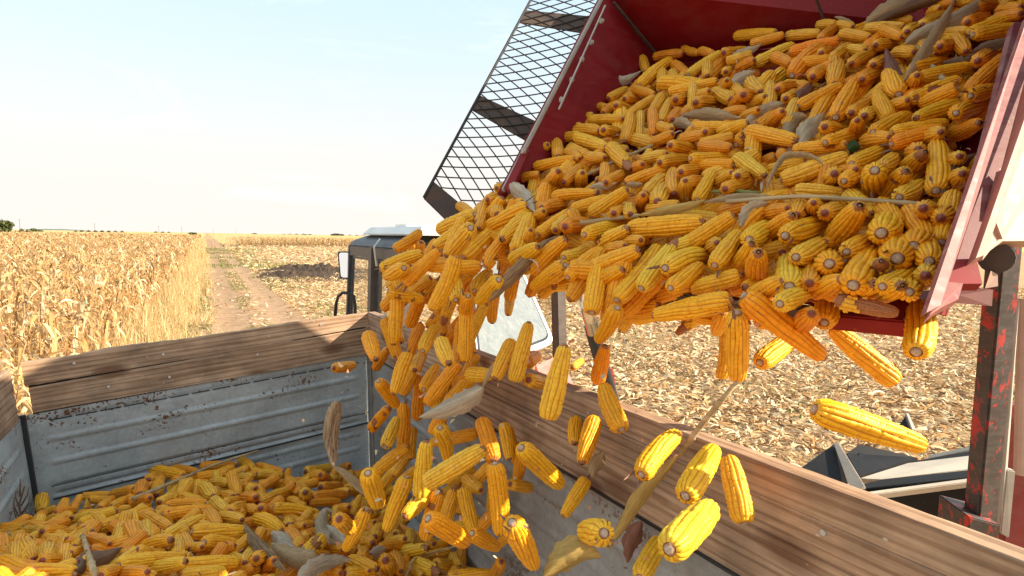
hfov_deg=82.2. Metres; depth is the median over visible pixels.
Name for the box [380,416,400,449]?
corn cob
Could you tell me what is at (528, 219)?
corn cob
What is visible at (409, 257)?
corn cob
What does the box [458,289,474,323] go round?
corn cob
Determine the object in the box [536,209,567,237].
corn cob
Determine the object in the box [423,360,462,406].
corn cob
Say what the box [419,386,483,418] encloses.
corn husk
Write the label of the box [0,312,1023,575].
farm trailer
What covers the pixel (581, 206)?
corn cob
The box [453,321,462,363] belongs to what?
corn cob
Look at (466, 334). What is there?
corn cob
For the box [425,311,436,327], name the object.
corn cob
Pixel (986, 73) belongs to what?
corn cob
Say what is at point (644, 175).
corn cob
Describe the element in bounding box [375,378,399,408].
corn cob
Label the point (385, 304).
corn cob
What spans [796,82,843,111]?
corn cob
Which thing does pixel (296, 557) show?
corn husk
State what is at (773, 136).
corn cob
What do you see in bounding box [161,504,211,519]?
corn cob
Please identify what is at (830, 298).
corn cob
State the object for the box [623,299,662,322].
corn cob
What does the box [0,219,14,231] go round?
tree
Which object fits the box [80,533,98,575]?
corn stalk
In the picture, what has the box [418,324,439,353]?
corn cob
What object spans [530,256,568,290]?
corn cob
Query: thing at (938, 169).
corn cob
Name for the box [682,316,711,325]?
corn cob
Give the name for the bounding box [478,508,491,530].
corn cob
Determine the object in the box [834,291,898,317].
corn cob
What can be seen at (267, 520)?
corn cob
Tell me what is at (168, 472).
corn cob
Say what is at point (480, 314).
corn cob
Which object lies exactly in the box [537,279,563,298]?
corn cob
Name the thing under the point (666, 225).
corn cob
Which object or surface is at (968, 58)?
dry leaf
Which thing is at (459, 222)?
corn cob
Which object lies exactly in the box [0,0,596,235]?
sky
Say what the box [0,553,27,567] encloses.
corn cob
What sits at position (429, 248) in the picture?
corn cob
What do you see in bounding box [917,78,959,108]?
corn cob
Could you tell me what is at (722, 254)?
corn cob
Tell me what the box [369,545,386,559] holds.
corn husk
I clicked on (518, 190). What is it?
corn husk
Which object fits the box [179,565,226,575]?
corn cob
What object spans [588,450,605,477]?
corn husk
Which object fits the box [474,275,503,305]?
corn cob
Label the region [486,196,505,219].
corn cob
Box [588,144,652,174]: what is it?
corn stalk
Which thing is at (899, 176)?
corn cob
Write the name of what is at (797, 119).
dry leaf
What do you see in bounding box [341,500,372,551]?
corn cob
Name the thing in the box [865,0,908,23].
dry leaf
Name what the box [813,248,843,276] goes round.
corn cob
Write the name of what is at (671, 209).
corn husk
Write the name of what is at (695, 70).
corn cob
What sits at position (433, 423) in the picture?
corn cob
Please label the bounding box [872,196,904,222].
corn cob
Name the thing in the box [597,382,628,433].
corn cob
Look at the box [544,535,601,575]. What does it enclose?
corn husk
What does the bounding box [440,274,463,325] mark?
corn cob
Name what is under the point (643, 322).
corn cob
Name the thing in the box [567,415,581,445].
corn cob
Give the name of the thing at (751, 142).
corn cob
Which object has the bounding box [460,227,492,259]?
corn cob
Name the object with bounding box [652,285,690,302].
corn cob
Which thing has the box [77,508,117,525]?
corn cob
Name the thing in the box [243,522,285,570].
dry leaf
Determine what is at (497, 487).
corn cob
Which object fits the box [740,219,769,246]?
corn cob
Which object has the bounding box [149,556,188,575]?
corn cob
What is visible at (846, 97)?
corn cob
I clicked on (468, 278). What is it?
corn cob
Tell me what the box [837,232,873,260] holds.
corn cob
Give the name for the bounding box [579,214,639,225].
corn stalk
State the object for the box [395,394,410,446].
corn cob
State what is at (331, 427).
corn husk
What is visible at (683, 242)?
corn cob
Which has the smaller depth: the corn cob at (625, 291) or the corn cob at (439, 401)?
the corn cob at (625, 291)
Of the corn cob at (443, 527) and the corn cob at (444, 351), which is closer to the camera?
the corn cob at (443, 527)
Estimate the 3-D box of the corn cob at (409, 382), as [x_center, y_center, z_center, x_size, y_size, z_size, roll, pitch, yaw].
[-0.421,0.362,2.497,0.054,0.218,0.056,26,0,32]
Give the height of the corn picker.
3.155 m
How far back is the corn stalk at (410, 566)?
2.51 m
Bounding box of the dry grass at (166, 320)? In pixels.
[21,239,221,414]
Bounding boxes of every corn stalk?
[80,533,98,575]
[131,450,257,500]
[405,546,454,575]
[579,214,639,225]
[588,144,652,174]
[678,380,738,455]
[725,194,936,204]
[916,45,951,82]
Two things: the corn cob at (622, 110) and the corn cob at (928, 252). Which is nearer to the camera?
the corn cob at (928, 252)
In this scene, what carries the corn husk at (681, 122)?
on the corn pile
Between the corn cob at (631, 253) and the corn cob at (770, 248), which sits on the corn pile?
the corn cob at (770, 248)
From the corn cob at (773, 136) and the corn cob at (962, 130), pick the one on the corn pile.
the corn cob at (962, 130)
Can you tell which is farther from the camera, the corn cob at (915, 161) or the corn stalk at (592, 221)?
the corn stalk at (592, 221)
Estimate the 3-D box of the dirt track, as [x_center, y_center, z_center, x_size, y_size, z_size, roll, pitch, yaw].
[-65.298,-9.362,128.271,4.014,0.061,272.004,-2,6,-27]
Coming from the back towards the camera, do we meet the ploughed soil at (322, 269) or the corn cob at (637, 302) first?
the ploughed soil at (322, 269)
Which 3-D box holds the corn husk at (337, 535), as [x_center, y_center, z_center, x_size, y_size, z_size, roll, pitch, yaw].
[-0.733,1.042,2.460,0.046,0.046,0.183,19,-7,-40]
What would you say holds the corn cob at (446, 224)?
on the corn pile
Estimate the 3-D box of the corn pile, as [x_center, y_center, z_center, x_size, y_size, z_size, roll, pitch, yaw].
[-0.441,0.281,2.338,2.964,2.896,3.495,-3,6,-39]
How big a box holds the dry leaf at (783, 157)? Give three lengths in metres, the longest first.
0.155 x 0.113 x 0.098 m
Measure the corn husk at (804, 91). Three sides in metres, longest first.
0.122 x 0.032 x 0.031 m
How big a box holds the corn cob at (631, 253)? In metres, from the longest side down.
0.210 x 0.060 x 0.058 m
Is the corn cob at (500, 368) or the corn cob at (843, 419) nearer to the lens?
the corn cob at (843, 419)
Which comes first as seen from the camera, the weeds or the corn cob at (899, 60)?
the corn cob at (899, 60)
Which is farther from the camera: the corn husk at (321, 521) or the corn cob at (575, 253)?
the corn husk at (321, 521)
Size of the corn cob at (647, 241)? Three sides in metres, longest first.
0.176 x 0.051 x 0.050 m
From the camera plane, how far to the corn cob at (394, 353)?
2.48 m
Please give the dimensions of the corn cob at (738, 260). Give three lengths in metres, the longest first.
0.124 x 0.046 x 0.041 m
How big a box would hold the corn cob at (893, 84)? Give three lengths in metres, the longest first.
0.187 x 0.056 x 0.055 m
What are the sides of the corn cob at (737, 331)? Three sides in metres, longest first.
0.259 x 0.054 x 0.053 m
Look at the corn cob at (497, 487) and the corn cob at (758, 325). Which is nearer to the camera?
the corn cob at (497, 487)
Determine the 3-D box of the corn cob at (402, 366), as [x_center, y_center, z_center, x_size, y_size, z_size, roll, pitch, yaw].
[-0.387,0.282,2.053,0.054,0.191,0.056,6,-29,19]
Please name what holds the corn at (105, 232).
on the ground at (789, 393)
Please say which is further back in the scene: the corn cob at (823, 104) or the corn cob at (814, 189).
the corn cob at (823, 104)
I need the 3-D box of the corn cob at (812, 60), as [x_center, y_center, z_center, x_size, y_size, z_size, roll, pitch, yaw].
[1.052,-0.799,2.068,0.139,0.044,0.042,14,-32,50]
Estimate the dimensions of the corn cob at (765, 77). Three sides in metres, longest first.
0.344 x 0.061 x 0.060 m
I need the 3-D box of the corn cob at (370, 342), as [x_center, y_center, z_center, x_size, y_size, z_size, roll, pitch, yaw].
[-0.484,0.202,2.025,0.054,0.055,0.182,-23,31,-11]
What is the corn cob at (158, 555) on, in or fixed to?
on the corn pile
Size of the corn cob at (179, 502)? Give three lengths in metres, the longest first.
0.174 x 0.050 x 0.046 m
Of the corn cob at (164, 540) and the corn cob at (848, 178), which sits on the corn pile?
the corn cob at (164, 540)
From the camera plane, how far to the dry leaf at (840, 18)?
2.27 m
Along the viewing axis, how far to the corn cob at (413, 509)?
1.76 m
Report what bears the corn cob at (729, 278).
in the corn picker
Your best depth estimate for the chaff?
1.50 m
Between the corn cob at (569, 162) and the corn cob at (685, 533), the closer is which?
the corn cob at (685, 533)
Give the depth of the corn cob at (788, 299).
1.10 m
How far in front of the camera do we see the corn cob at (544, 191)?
2.08 m
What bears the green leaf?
on the corn pile
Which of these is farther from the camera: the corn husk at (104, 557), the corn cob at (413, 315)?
the corn cob at (413, 315)
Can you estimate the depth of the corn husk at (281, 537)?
2.25 m
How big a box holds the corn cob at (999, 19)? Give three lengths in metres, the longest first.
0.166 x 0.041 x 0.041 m
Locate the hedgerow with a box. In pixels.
[15,228,365,235]
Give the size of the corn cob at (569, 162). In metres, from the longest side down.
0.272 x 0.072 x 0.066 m
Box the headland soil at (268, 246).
[221,245,341,246]
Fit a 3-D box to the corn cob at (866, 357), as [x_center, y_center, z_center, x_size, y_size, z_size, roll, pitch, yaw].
[0.835,0.158,1.393,0.192,0.058,0.056,45,32,15]
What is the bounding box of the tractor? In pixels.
[334,224,615,470]
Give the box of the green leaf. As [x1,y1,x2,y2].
[847,140,859,154]
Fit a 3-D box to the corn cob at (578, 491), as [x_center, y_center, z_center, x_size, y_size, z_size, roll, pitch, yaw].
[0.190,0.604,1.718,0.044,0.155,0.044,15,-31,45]
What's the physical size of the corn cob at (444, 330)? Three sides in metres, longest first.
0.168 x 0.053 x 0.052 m
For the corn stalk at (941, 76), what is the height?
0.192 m
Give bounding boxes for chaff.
[22,38,970,575]
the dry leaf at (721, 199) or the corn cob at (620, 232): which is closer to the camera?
the dry leaf at (721, 199)
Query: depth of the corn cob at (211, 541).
2.06 m
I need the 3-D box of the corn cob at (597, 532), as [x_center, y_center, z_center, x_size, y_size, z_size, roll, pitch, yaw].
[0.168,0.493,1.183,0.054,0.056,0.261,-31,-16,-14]
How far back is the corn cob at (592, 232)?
1.69 m
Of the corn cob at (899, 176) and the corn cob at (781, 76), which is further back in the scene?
the corn cob at (781, 76)
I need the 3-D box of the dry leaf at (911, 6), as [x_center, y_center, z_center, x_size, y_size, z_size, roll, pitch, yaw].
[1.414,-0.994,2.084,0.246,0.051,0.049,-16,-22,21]
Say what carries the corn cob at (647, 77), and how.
on the corn pile
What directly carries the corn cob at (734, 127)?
on the corn cob at (739, 139)
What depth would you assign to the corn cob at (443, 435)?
1.79 m
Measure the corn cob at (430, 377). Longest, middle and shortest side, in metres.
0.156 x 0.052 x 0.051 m
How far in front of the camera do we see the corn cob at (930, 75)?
1.60 m
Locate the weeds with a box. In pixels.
[185,247,1014,419]
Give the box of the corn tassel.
[13,478,32,517]
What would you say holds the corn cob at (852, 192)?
on the corn pile
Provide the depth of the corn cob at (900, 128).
1.43 m
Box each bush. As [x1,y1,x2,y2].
[30,228,43,231]
[330,233,344,235]
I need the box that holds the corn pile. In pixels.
[0,0,1023,575]
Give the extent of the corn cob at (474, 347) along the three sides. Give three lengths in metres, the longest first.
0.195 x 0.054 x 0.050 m
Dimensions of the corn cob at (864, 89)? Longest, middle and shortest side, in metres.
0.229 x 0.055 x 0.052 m
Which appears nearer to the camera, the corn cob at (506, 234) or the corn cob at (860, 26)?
the corn cob at (506, 234)
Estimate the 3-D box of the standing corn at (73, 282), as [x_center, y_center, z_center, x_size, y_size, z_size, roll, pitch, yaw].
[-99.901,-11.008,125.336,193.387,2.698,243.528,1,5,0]
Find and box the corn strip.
[226,236,356,245]
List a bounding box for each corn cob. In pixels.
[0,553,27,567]
[24,562,77,575]
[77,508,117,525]
[99,505,149,533]
[116,553,155,567]
[125,551,186,559]
[140,533,175,547]
[149,465,186,479]
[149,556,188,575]
[160,514,205,535]
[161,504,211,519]
[164,498,206,506]
[178,555,240,572]
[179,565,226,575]
[190,523,244,540]
[191,469,227,479]
[200,534,237,551]
[251,512,284,531]
[264,500,318,516]
[286,533,326,568]
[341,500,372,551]
[346,554,379,573]
[359,467,384,509]
[361,330,380,362]
[367,405,391,432]
[372,443,409,476]
[374,249,423,275]
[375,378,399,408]
[380,296,389,311]
[380,317,401,361]
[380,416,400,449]
[382,262,408,280]
[382,475,411,532]
[386,286,424,303]
[388,299,404,345]
[390,343,412,394]
[392,229,422,252]
[395,248,440,293]
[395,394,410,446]
[399,351,426,395]
[399,543,428,557]
[401,490,432,520]
[404,292,425,327]
[408,276,439,309]
[411,375,423,420]
[411,556,441,575]
[412,439,432,500]
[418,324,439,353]
[419,364,439,392]
[419,489,444,540]
[422,444,486,489]
[422,511,471,548]
[423,238,435,274]
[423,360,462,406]
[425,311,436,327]
[428,255,461,310]
[428,260,482,273]
[428,390,450,435]
[429,428,477,446]
[431,397,446,424]
[432,221,472,249]
[433,423,453,460]
[434,336,453,366]
[435,209,476,234]
[437,309,449,336]
[439,568,489,575]
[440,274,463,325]
[440,485,458,520]
[442,379,473,401]
[443,217,467,257]
[447,219,476,256]
[448,276,463,308]
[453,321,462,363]
[454,515,479,531]
[456,303,488,353]
[457,486,477,530]
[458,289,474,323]
[458,313,473,362]
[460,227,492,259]
[460,242,491,260]
[463,273,477,285]
[464,366,491,382]
[464,462,489,493]
[468,526,500,551]
[470,269,492,294]
[472,340,477,365]
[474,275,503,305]
[475,416,500,462]
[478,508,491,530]
[482,237,510,269]
[484,195,536,229]
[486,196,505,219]
[486,266,501,323]
[486,462,509,536]
[491,338,515,380]
[492,197,515,241]
[498,209,532,243]
[498,422,513,460]
[499,513,539,570]
[501,263,512,276]
[504,226,553,254]
[504,279,519,301]
[507,242,540,264]
[508,321,533,382]
[509,212,535,251]
[515,441,564,489]
[528,236,568,275]
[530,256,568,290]
[533,155,575,170]
[535,182,551,226]
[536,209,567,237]
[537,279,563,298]
[539,343,570,420]
[551,160,576,191]
[551,188,597,200]
[551,279,569,291]
[560,244,589,263]
[560,474,590,517]
[564,247,596,281]
[565,246,605,302]
[567,259,593,279]
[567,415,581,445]
[571,194,606,212]
[572,132,606,150]
[577,415,601,464]
[577,517,620,547]
[580,210,609,218]
[581,220,625,240]
[583,257,605,315]
[588,186,629,217]
[590,244,641,269]
[591,344,609,384]
[593,225,630,246]
[594,303,623,343]
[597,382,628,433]
[600,261,632,319]
[600,265,625,284]
[605,141,631,170]
[609,106,626,141]
[612,243,661,304]
[617,318,633,332]
[620,238,651,247]
[622,274,669,316]
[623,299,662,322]
[623,429,681,488]
[624,166,664,183]
[627,214,705,238]
[629,153,673,196]
[632,535,662,575]
[634,303,665,325]
[636,56,672,86]
[636,238,678,292]
[647,246,708,275]
[651,290,737,321]
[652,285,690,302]
[656,75,713,90]
[658,498,719,562]
[665,261,704,293]
[668,77,718,95]
[675,319,696,335]
[675,443,721,504]
[676,235,690,250]
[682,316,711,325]
[686,50,720,76]
[688,151,736,163]
[688,211,735,246]
[689,268,741,294]
[692,169,716,200]
[693,194,723,210]
[694,121,743,132]
[698,158,734,170]
[701,149,759,176]
[708,229,741,277]
[710,312,727,336]
[715,331,728,379]
[716,119,748,133]
[720,454,754,524]
[721,290,827,360]
[725,239,757,272]
[725,302,750,382]
[731,191,783,246]
[732,110,773,148]
[732,152,767,178]
[733,28,777,41]
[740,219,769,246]
[741,271,774,291]
[741,274,783,298]
[742,69,783,104]
[744,121,762,162]
[744,124,798,146]
[745,247,768,279]
[753,319,765,329]
[753,337,794,369]
[754,41,794,67]
[759,240,805,258]
[760,189,788,194]
[766,158,806,176]
[766,210,797,240]
[772,287,810,312]
[774,57,794,82]
[775,251,801,291]
[777,215,830,245]
[779,151,849,185]
[786,41,826,79]
[786,139,847,155]
[787,235,827,265]
[788,133,824,150]
[789,36,840,57]
[791,54,828,67]
[793,183,843,199]
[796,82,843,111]
[808,83,837,118]
[809,399,928,453]
[810,273,841,299]
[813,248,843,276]
[814,299,839,329]
[820,128,857,148]
[822,201,867,250]
[823,236,835,247]
[824,295,835,301]
[825,77,859,122]
[828,329,901,387]
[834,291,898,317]
[836,21,864,40]
[836,277,879,296]
[837,167,863,187]
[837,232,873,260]
[839,80,874,122]
[839,244,878,295]
[841,188,873,216]
[843,58,905,85]
[846,145,889,166]
[860,162,887,197]
[863,20,906,55]
[866,211,904,244]
[868,110,912,134]
[868,277,908,302]
[870,256,891,277]
[871,89,895,120]
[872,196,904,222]
[873,84,926,122]
[874,262,917,294]
[878,233,914,272]
[879,166,912,196]
[880,124,947,153]
[881,68,908,99]
[887,164,925,198]
[887,178,924,206]
[889,118,948,135]
[895,277,923,301]
[896,149,928,172]
[900,204,934,236]
[901,227,933,249]
[901,299,937,360]
[907,56,948,70]
[907,75,962,105]
[911,97,960,120]
[914,238,941,267]
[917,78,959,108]
[921,61,971,84]
[924,139,950,196]
[931,187,964,202]
[934,189,961,248]
[940,33,969,56]
[946,118,983,141]
[947,101,985,120]
[959,98,989,122]
[960,83,993,102]
[962,53,1001,90]
[965,22,1013,41]
[966,15,1009,36]
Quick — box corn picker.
[423,0,1023,547]
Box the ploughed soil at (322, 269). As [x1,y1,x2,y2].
[255,262,383,282]
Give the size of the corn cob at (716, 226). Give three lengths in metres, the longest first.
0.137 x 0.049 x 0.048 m
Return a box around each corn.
[0,231,201,414]
[12,230,205,238]
[207,233,1023,251]
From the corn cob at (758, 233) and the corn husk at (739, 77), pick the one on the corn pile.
the corn husk at (739, 77)
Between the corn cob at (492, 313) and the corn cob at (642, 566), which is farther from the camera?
the corn cob at (492, 313)
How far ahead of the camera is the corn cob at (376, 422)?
2.48 m
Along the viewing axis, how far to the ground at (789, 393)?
11.82 m
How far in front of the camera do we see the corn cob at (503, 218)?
2.08 m
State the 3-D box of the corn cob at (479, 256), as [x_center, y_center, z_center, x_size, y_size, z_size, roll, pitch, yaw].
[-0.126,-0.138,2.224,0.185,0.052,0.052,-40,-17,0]
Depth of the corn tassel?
2.64 m
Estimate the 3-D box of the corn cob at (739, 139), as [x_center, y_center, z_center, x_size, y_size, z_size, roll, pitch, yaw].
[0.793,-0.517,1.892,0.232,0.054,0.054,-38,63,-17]
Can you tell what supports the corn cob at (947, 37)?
on the corn pile
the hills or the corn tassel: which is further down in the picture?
the corn tassel
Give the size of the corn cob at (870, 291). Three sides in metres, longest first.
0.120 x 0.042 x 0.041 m
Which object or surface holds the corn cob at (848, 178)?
on the corn cob at (852, 192)
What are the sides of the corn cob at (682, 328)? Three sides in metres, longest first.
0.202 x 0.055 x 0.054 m
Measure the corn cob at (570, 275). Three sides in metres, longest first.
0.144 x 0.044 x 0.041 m
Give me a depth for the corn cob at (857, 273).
1.06 m
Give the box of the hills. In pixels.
[24,229,86,230]
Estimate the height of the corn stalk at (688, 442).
0.202 m
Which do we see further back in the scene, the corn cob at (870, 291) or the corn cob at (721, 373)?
the corn cob at (721, 373)
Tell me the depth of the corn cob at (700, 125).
1.96 m
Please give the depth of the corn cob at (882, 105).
1.58 m
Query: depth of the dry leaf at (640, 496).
1.46 m
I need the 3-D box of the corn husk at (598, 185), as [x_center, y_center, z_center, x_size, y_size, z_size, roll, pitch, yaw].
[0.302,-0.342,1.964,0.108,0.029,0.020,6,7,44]
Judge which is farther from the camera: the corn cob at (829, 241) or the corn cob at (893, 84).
the corn cob at (893, 84)
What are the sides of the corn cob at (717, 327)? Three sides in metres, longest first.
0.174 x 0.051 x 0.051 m
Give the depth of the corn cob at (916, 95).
1.55 m
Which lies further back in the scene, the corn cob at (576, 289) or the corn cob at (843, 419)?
the corn cob at (576, 289)
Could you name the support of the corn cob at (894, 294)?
on the corn cob at (846, 303)
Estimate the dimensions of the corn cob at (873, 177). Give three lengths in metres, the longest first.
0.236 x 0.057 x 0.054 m
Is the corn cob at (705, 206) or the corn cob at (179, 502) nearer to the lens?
the corn cob at (705, 206)
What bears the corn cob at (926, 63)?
on the corn pile
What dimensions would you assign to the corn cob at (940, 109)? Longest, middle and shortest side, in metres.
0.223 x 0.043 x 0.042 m
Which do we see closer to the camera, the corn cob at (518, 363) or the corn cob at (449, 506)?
the corn cob at (518, 363)
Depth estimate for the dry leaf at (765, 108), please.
1.90 m
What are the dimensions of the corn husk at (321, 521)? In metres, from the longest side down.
0.442 x 0.091 x 0.066 m
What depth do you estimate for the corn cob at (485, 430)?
1.76 m
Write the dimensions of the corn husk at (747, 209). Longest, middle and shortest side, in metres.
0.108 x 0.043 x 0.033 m
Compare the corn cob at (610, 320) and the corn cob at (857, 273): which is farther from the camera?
the corn cob at (610, 320)
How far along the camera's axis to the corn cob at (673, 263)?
1.37 m
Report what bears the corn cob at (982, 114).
on the corn pile
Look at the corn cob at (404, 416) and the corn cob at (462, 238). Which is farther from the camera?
the corn cob at (404, 416)
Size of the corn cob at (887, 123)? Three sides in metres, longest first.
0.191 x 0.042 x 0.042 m
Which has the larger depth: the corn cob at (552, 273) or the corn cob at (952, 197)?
the corn cob at (552, 273)
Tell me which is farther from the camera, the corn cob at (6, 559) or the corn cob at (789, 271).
the corn cob at (6, 559)
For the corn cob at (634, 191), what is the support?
on the corn pile
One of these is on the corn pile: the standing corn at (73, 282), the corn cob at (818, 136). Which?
the corn cob at (818, 136)
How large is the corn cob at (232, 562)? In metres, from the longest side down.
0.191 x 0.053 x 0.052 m
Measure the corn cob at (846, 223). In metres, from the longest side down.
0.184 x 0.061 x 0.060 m
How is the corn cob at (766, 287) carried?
on the corn cob at (756, 306)
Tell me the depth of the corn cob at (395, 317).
2.11 m
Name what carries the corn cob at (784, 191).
on the corn pile
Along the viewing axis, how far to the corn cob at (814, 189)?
1.44 m
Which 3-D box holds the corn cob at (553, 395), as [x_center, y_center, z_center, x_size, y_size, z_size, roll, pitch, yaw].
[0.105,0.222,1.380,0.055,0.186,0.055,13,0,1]
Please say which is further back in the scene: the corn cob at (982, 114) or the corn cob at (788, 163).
the corn cob at (788, 163)
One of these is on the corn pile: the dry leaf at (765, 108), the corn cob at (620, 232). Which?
the corn cob at (620, 232)
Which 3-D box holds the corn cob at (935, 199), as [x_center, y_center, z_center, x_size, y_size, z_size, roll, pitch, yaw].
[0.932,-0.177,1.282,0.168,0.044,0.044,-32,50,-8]
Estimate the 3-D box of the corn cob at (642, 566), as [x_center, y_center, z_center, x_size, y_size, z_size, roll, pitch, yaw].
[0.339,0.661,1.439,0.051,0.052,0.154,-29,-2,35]
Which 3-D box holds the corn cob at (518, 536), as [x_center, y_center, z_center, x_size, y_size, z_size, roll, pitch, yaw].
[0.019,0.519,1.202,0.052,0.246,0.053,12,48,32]
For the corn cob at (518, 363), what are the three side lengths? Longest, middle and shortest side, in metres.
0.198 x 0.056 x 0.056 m
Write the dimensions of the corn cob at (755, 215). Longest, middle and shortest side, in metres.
0.231 x 0.057 x 0.049 m
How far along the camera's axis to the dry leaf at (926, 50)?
1.72 m
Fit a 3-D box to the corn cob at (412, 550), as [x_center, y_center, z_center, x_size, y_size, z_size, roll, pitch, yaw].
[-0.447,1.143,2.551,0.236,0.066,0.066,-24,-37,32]
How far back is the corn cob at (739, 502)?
1.19 m
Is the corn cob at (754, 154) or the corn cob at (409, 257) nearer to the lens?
the corn cob at (754, 154)
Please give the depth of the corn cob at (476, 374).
1.94 m
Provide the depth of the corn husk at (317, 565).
2.06 m
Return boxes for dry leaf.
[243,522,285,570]
[332,465,365,497]
[482,363,492,387]
[489,234,559,301]
[608,453,679,548]
[703,193,770,202]
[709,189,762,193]
[732,44,760,54]
[742,101,784,131]
[766,151,824,188]
[782,112,805,132]
[795,112,824,142]
[835,16,852,21]
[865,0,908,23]
[876,0,940,21]
[883,48,902,75]
[903,0,954,80]
[905,0,983,44]
[940,153,976,192]
[942,53,974,63]
[972,37,1005,52]
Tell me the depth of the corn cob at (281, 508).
2.67 m
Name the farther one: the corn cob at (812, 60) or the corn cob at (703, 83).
the corn cob at (703, 83)
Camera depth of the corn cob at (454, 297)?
1.93 m
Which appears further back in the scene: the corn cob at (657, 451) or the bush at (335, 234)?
the bush at (335, 234)
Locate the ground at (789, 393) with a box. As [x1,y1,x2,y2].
[1,231,1023,523]
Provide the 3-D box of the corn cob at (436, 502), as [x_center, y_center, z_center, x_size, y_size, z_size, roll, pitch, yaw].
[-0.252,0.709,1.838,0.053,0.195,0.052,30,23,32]
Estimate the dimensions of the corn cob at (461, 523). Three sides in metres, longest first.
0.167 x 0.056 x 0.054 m
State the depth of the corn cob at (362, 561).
2.24 m
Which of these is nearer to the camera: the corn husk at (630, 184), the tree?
the corn husk at (630, 184)
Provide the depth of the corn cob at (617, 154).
2.07 m
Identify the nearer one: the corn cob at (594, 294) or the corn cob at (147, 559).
the corn cob at (594, 294)
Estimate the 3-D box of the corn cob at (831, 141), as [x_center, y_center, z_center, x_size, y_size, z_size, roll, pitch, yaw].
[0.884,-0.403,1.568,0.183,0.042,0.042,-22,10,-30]
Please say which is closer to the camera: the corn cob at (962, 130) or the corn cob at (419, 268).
the corn cob at (962, 130)
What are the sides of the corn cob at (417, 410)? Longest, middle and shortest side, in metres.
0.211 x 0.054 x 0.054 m
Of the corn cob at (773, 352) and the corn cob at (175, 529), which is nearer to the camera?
the corn cob at (773, 352)
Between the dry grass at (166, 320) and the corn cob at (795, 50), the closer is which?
the corn cob at (795, 50)
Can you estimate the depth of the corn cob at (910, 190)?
1.24 m
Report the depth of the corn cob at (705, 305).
1.30 m
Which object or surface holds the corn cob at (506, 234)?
on the corn pile
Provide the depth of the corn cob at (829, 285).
1.11 m
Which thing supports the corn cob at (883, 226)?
on the corn cob at (897, 252)
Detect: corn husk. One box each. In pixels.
[74,547,122,575]
[271,530,294,546]
[271,543,348,569]
[297,554,351,575]
[312,507,335,544]
[323,400,342,464]
[326,525,345,542]
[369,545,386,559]
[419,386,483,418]
[496,181,535,211]
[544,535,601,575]
[588,182,617,189]
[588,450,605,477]
[619,70,641,85]
[621,520,642,562]
[622,181,641,187]
[638,199,705,215]
[671,116,692,128]
[679,107,741,120]
[732,70,754,84]
[738,199,768,226]
[796,82,811,98]
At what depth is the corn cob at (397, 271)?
1.95 m
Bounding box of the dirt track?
[181,239,304,337]
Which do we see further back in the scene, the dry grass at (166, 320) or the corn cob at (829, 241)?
the dry grass at (166, 320)
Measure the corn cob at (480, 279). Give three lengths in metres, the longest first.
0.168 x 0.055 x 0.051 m
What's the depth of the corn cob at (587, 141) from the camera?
2.33 m
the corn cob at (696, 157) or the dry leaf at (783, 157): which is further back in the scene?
the corn cob at (696, 157)
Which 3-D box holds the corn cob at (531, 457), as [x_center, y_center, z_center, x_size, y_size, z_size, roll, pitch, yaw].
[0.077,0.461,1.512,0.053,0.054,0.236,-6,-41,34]
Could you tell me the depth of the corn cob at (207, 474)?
3.15 m
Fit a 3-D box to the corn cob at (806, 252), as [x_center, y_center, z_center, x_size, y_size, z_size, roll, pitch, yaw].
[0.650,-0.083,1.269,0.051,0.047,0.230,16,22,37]
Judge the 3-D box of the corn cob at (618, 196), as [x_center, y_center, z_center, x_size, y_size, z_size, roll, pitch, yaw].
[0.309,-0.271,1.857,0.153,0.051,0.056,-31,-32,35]
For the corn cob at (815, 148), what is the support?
on the corn pile
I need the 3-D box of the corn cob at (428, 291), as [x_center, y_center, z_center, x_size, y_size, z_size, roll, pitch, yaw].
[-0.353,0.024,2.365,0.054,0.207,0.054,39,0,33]
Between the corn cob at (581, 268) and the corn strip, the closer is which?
the corn cob at (581, 268)
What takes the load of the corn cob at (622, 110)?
on the corn pile
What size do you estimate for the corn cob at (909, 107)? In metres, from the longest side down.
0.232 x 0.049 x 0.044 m
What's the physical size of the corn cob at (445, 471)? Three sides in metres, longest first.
0.181 x 0.053 x 0.052 m
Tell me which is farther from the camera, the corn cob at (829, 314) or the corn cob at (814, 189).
the corn cob at (814, 189)
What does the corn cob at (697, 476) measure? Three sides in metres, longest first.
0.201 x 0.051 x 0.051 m
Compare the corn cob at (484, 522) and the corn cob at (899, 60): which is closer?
the corn cob at (899, 60)
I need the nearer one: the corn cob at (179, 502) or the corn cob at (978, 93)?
the corn cob at (978, 93)
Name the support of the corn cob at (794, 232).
on the corn cob at (789, 271)
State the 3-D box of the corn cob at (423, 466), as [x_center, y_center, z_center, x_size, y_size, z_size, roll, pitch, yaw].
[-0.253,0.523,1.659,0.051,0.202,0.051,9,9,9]
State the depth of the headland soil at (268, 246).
129.34 m
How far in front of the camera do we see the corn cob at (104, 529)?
2.31 m
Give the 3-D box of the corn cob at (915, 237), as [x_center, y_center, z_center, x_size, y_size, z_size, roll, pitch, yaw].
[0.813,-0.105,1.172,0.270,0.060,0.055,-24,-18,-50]
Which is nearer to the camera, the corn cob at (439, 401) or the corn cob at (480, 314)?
the corn cob at (480, 314)
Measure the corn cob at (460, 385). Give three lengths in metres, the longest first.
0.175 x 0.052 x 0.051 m
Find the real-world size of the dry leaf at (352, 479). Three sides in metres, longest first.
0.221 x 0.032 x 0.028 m
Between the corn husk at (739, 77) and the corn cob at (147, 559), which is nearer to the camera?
the corn cob at (147, 559)

